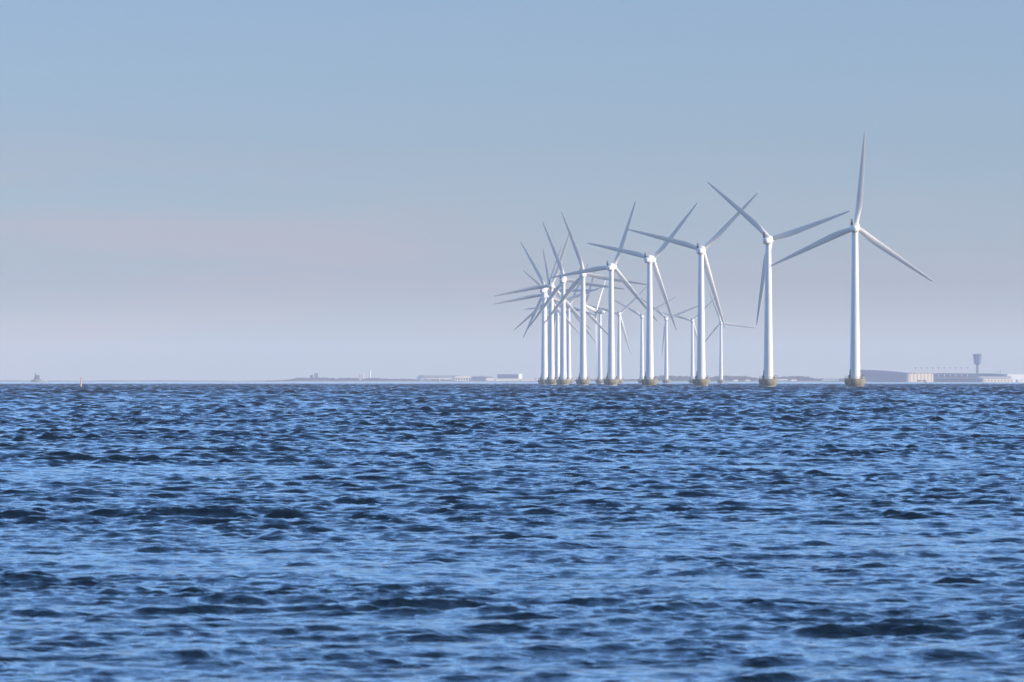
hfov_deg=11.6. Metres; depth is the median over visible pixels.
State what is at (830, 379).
terminal hall
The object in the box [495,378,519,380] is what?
storage shed
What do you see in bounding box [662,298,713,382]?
wind turbine
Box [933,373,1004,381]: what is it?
departure hall
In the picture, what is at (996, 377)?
grey hall
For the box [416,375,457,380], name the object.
hangar
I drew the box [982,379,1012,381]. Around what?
freight shed
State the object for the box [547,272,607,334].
wind turbine
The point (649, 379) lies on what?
wind turbine
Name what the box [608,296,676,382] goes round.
wind turbine
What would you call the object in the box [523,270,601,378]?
wind turbine
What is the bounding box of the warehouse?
[452,376,470,380]
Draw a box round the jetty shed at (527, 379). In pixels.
[520,379,534,380]
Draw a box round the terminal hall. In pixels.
[821,378,838,380]
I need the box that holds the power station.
[471,375,484,380]
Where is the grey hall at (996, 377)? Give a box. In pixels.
[977,376,1010,378]
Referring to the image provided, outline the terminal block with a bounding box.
[906,373,933,381]
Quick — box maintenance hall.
[860,368,908,381]
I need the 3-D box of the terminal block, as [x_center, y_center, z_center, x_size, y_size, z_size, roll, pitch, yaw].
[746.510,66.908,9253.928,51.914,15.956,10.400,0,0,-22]
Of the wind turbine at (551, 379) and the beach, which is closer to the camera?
the wind turbine at (551, 379)
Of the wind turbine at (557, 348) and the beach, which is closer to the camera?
the wind turbine at (557, 348)
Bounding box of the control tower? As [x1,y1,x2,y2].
[973,354,981,377]
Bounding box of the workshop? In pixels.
[485,377,493,380]
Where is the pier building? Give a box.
[935,378,983,381]
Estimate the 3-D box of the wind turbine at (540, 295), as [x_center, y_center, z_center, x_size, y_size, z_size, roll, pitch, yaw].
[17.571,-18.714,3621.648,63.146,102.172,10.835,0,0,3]
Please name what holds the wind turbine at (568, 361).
in the sea
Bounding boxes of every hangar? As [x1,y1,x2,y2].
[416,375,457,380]
[497,374,521,378]
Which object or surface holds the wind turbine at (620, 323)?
in the sea
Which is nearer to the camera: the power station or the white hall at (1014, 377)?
the white hall at (1014, 377)
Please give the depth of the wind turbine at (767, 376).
2205.71 m
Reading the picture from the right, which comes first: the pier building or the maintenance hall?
the pier building
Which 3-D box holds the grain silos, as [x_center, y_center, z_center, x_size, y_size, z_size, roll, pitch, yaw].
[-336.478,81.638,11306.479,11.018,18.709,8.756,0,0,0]
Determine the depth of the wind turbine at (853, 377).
2029.48 m
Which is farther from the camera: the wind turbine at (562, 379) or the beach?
the beach
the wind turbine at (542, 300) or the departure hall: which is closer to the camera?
the wind turbine at (542, 300)
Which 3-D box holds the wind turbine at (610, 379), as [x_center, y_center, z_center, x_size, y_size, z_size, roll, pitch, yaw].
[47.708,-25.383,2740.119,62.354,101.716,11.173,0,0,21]
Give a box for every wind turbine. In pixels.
[493,244,579,378]
[496,229,589,384]
[514,250,596,355]
[520,241,595,383]
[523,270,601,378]
[524,264,596,383]
[529,221,623,384]
[544,211,646,384]
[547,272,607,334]
[551,200,656,385]
[580,286,646,382]
[586,280,605,383]
[587,202,697,385]
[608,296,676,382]
[627,191,758,385]
[640,297,697,382]
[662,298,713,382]
[705,289,753,382]
[707,182,850,386]
[770,132,933,386]
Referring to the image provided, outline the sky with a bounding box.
[0,0,1023,380]
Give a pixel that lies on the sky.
(191, 190)
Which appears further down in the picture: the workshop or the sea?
the sea
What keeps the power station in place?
on the land
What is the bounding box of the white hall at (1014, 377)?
[1005,374,1023,381]
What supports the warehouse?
on the land
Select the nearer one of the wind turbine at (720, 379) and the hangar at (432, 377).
the wind turbine at (720, 379)
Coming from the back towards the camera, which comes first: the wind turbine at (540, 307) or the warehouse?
the warehouse
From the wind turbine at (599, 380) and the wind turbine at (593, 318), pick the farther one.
the wind turbine at (599, 380)
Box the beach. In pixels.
[262,381,843,381]
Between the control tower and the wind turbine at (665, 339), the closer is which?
the wind turbine at (665, 339)
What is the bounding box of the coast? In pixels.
[0,380,271,381]
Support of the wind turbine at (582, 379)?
in the sea
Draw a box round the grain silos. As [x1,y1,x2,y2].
[359,373,363,380]
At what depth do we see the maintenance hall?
9676.05 m
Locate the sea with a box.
[0,382,1023,681]
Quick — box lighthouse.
[31,369,42,381]
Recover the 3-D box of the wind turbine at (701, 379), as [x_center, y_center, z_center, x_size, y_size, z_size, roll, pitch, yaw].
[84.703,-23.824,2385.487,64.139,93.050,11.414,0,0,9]
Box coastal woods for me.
[267,375,847,380]
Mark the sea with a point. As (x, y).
(470, 532)
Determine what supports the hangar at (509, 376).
on the land
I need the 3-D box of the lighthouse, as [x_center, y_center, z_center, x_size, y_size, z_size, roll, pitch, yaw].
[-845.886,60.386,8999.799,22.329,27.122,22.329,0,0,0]
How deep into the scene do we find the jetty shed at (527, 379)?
10890.60 m

